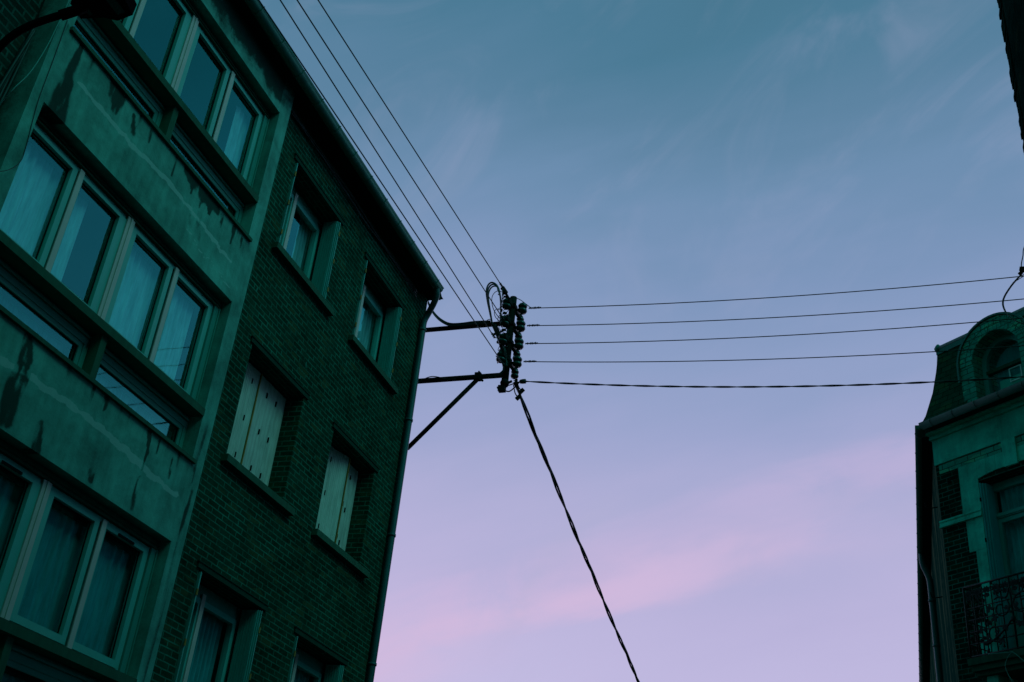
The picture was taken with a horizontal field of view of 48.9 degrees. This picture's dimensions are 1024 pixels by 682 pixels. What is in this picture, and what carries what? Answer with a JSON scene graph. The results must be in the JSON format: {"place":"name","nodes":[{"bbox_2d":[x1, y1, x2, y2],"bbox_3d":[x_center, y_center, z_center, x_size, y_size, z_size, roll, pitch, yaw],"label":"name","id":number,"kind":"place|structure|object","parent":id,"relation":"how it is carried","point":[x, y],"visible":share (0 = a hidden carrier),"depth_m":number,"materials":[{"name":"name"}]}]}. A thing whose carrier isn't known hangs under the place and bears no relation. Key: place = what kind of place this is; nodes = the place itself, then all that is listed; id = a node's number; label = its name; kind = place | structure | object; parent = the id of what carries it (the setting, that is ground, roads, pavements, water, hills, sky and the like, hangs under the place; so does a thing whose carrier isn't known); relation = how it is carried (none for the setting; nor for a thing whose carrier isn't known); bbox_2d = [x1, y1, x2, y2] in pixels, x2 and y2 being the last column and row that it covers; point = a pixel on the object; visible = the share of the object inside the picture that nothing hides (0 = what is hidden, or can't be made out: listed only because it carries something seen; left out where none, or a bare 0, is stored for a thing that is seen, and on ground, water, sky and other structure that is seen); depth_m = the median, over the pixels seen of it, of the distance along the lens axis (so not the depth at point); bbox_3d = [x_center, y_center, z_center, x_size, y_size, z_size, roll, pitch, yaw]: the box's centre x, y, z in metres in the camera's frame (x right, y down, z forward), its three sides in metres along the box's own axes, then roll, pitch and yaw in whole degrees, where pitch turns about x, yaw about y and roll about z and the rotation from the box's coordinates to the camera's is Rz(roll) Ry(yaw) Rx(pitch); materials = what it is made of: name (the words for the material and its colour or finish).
{"place":"outdoors","nodes":[
{"label":"outdoors","id":0,"kind":"place"},
{"bbox_2d":[260,0,1023,681],"label":"sky","id":1,"kind":"structure","parent":0,"point":[592,152],"materials":[{"name":"blue"}]},
{"bbox_3d":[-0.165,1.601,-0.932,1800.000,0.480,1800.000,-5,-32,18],"label":"ground","id":2,"kind":"structure","parent":0,"visible":0},
{"bbox_2d":[0,0,42,81],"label":"brick house","id":3,"kind":"structure","parent":2,"relation":"on","point":[14,14],"depth_m":10.29,"materials":[{"name":"brick"}]},
{"bbox_2d":[0,0,443,681],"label":"apartment building","id":4,"kind":"structure","parent":2,"relation":"on","point":[214,314],"depth_m":12.49,"materials":[{"name":"brick"}]},
{"bbox_2d":[0,15,39,106],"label":"wall cable","id":5,"kind":"object","parent":4,"relation":"attached to","point":[7,80],"depth_m":10.20,"materials":[{"name":"black rubber"}]},
{"bbox_2d":[0,453,42,611],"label":"window","id":6,"kind":"structure","parent":4,"relation":"in","point":[19,487],"depth_m":9.71,"materials":[{"name":"white wood"}]},
{"bbox_2d":[0,20,67,171],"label":"loose cable","id":7,"kind":"object","parent":4,"relation":"attached to","point":[38,100],"visible":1,"depth_m":10.07,"materials":[{"name":"black rubber"}]},
{"bbox_2d":[0,1,70,103],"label":"loose cable","id":8,"kind":"object","parent":4,"relation":"attached to","point":[36,62],"visible":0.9,"depth_m":9.69,"materials":[{"name":"black rubber"}]},
{"bbox_2d":[0,258,91,367],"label":"low window","id":9,"kind":"structure","parent":4,"relation":"in","point":[18,296],"depth_m":10.23,"materials":[{"name":"clear glass"}]},
{"bbox_2d":[1,643,100,681],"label":"low window","id":10,"kind":"structure","parent":4,"relation":"in","point":[23,665],"depth_m":9.76,"materials":[{"name":"black glass"}]},
{"bbox_2d":[0,123,127,313],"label":"window","id":11,"kind":"structure","parent":4,"relation":"in","point":[43,210],"depth_m":10.50,"materials":[{"name":"clear glass"}]},
{"bbox_2d":[0,479,149,669],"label":"window","id":12,"kind":"structure","parent":4,"relation":"in","point":[68,585],"depth_m":10.39,"materials":[{"name":"clear glass"}]},
{"bbox_2d":[74,16,164,126],"bbox_3d":[-4.075,-2.732,11.461,0.122,0.501,1.624,-5,-32,18],"label":"low window","id":13,"kind":"structure","parent":4,"relation":"in","point":[89,30],"depth_m":11.56,"materials":[{"name":"clear glass"}]},
{"bbox_2d":[95,347,189,447],"bbox_3d":[-3.838,0.631,11.435,0.174,0.507,1.674,-5,-32,18],"label":"low window","id":14,"kind":"structure","parent":4,"relation":"in","point":[113,373],"depth_m":11.53,"materials":[{"name":"clear glass"}]},
{"bbox_2d":[97,216,212,394],"bbox_3d":[-3.766,-0.304,11.835,0.203,1.339,1.712,-5,-32,18],"label":"window","id":15,"kind":"structure","parent":4,"relation":"in","point":[138,265],"depth_m":11.84,"materials":[{"name":"clear glass"}]},
{"bbox_2d":[121,0,191,84],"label":"window","id":16,"kind":"structure","parent":4,"relation":"in","point":[177,7],"depth_m":12.47,"materials":[{"name":"white wood"}]},
{"bbox_2d":[170,122,244,222],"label":"low window","id":17,"kind":"structure","parent":4,"relation":"in","point":[179,138],"depth_m":12.96,"materials":[{"name":"black glass"}]},
{"bbox_2d":[171,15,262,179],"bbox_3d":[-3.508,-2.773,13.270,0.197,1.304,1.712,-5,-32,18],"label":"window","id":18,"kind":"structure","parent":4,"relation":"in","point":[228,83],"depth_m":13.43,"materials":[{"name":"white wood"}]},
{"bbox_2d":[173,560,268,681],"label":"window","id":19,"kind":"structure","parent":4,"relation":"in","point":[208,612],"depth_m":12.79,"materials":[{"name":"white"}]},
{"bbox_2d":[221,335,310,515],"bbox_3d":[-3.033,1.055,13.720,0.353,1.640,1.655,-5,-32,18],"label":"window","id":20,"kind":"structure","parent":4,"relation":"in","point":[251,450],"depth_m":13.83,"materials":[{"name":"white wood"}]},
{"bbox_2d":[271,153,345,315],"bbox_3d":[-2.856,-1.397,15.175,0.515,1.530,1.655,-5,-32,18],"label":"window","id":21,"kind":"structure","parent":4,"relation":"in","point":[318,288],"depth_m":15.51,"materials":[{"name":"clear glass"}]},
{"bbox_2d":[287,626,348,681],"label":"window","id":22,"kind":"structure","parent":4,"relation":"in","point":[303,666],"depth_m":14.71,"materials":[{"name":"white"}]},
{"bbox_2d":[311,421,379,577],"bbox_3d":[-2.353,2.216,15.586,0.362,1.630,1.675,-5,-32,18],"label":"window","id":23,"kind":"structure","parent":4,"relation":"in","point":[331,530],"depth_m":15.67,"materials":[{"name":"white"}]},
{"bbox_2d":[348,251,405,393],"bbox_3d":[-2.173,-0.243,17.037,0.515,1.530,1.665,-5,-32,18],"label":"window","id":24,"kind":"structure","parent":4,"relation":"in","point":[368,306],"depth_m":17.40,"materials":[{"name":"clear glass"}]},
{"bbox_2d":[408,287,526,449],"bbox_3d":[-0.766,0.494,18.312,2.169,2.810,0.633,-5,-32,18],"label":"line bracket","id":25,"kind":"object","parent":4,"relation":"attached to","point":[508,323],"visible":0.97,"depth_m":18.16,"materials":[{"name":"black metal"}]},
{"bbox_2d":[258,0,504,366],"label":"overhead wire","id":26,"kind":"object","parent":25,"relation":"attached to","point":[499,359],"visible":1,"depth_m":13.46,"materials":[{"name":"black metal"}]},
{"bbox_2d":[280,0,497,337],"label":"overhead wire","id":27,"kind":"object","parent":25,"relation":"attached to","point":[493,335],"visible":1,"depth_m":14.26,"materials":[{"name":"black metal"}]},
{"bbox_2d":[297,0,504,320],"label":"overhead wire","id":28,"kind":"object","parent":25,"relation":"attached to","point":[502,317],"visible":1,"depth_m":14.35,"materials":[{"name":"black metal"}]},
{"bbox_2d":[318,0,503,302],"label":"overhead wire","id":29,"kind":"object","parent":25,"relation":"attached to","point":[501,285],"visible":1,"depth_m":15.07,"materials":[{"name":"black metal"}]},
{"bbox_2d":[419,376,455,382],"bbox_3d":[-1.209,0.611,18.241,0.644,0.115,0.016,-5,-32,18],"label":"feeder cable","id":30,"kind":"object","parent":25,"relation":"attached to","point":[438,377],"visible":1,"depth_m":18.26,"materials":[{"name":"black rubber"}]},
{"bbox_2d":[428,301,490,325],"bbox_3d":[-0.892,-0.483,18.780,1.203,0.598,0.051,-5,-32,18],"label":"feeder cable","id":31,"kind":"object","parent":25,"relation":"attached to","point":[457,324],"visible":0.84,"depth_m":18.65,"materials":[{"name":"black rubber"}]},
{"bbox_2d":[486,282,501,325],"bbox_3d":[-0.304,-0.624,18.625,0.357,0.906,0.086,-5,-32,18],"label":"jumper cable","id":32,"kind":"object","parent":25,"relation":"attached to","point":[494,284],"visible":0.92,"depth_m":18.67,"materials":[{"name":"black rubber"}]},
{"bbox_2d":[486,291,501,321],"bbox_3d":[-0.262,-0.562,18.559,0.341,0.610,0.052,-5,-32,18],"label":"thin jumper","id":33,"kind":"object","parent":25,"relation":"attached to","point":[494,310],"visible":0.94,"depth_m":18.49,"materials":[{"name":"black rubber"}]},
{"bbox_2d":[489,324,507,377],"bbox_3d":[-0.211,0.140,18.118,0.355,1.022,0.065,-5,-32,18],"label":"feeder cable","id":34,"kind":"object","parent":25,"relation":"attached to","point":[496,331],"visible":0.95,"depth_m":18.09,"materials":[{"name":"black rubber"}]},
{"bbox_2d":[513,382,639,681],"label":"cable bundle","id":35,"kind":"object","parent":25,"relation":"hanging from","point":[545,459],"visible":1,"depth_m":20.06,"materials":[{"name":"black rubber"}]},
{"bbox_2d":[914,307,1023,681],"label":"corner house","id":36,"kind":"structure","parent":2,"relation":"on","point":[969,451],"depth_m":17.43,"materials":[{"name":"brick"}]},
{"bbox_2d":[979,474,1023,651],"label":"french window","id":37,"kind":"structure","parent":36,"relation":"in","point":[1004,531],"depth_m":16.86,"materials":[{"name":"white"}]},
{"bbox_2d":[991,651,1023,681],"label":"loose cable","id":38,"kind":"object","parent":36,"relation":"attached to","point":[1006,660],"visible":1,"depth_m":15.20,"materials":[{"name":"black rubber"}]},
{"bbox_2d":[1018,266,1023,274],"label":"house bracket","id":39,"kind":"object","parent":36,"relation":"attached to","point":[1021,269],"visible":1,"depth_m":17.17,"materials":[{"name":"black metal"}]},
{"bbox_2d":[508,376,1023,387],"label":"twisted cable","id":40,"kind":"object","parent":39,"relation":"attached to","point":[522,381],"visible":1,"depth_m":16.97,"materials":[{"name":"black rubber"}]},
{"bbox_2d":[523,345,1023,362],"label":"overhead wire","id":41,"kind":"object","parent":39,"relation":"attached to","point":[529,361],"visible":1,"depth_m":17.10,"materials":[{"name":"black metal"}]},
{"bbox_2d":[525,317,1023,344],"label":"overhead wire","id":42,"kind":"object","parent":39,"relation":"attached to","point":[527,343],"visible":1,"depth_m":17.32,"materials":[{"name":"black metal"}]},
{"bbox_2d":[527,298,1023,326],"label":"overhead wire","id":43,"kind":"object","parent":39,"relation":"attached to","point":[529,325],"visible":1,"depth_m":17.46,"materials":[{"name":"black metal"}]},
{"bbox_2d":[529,276,1023,308],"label":"overhead wire","id":44,"kind":"object","parent":39,"relation":"attached to","point":[538,307],"visible":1,"depth_m":17.62,"materials":[{"name":"black metal"}]},
{"bbox_2d":[1002,248,1023,323],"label":"jumper cable","id":45,"kind":"object","parent":39,"relation":"attached to","point":[1012,284],"visible":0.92,"depth_m":17.26,"materials":[{"name":"black rubber"}]},
{"bbox_2d":[997,0,1023,152],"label":"brick building","id":46,"kind":"structure","parent":2,"relation":"on","point":[1011,15],"depth_m":10.54,"materials":[{"name":"brick"}]},
{"bbox_3d":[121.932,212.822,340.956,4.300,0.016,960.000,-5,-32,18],"label":"road","id":47,"kind":"structure","parent":0,"visible":0},
{"bbox_2d":[0,0,136,52],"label":"street lamp","id":48,"kind":"object","parent":47,"relation":"on","point":[116,10],"visible":1,"depth_m":5.04,"materials":[{"name":"black metal"}]}
]}

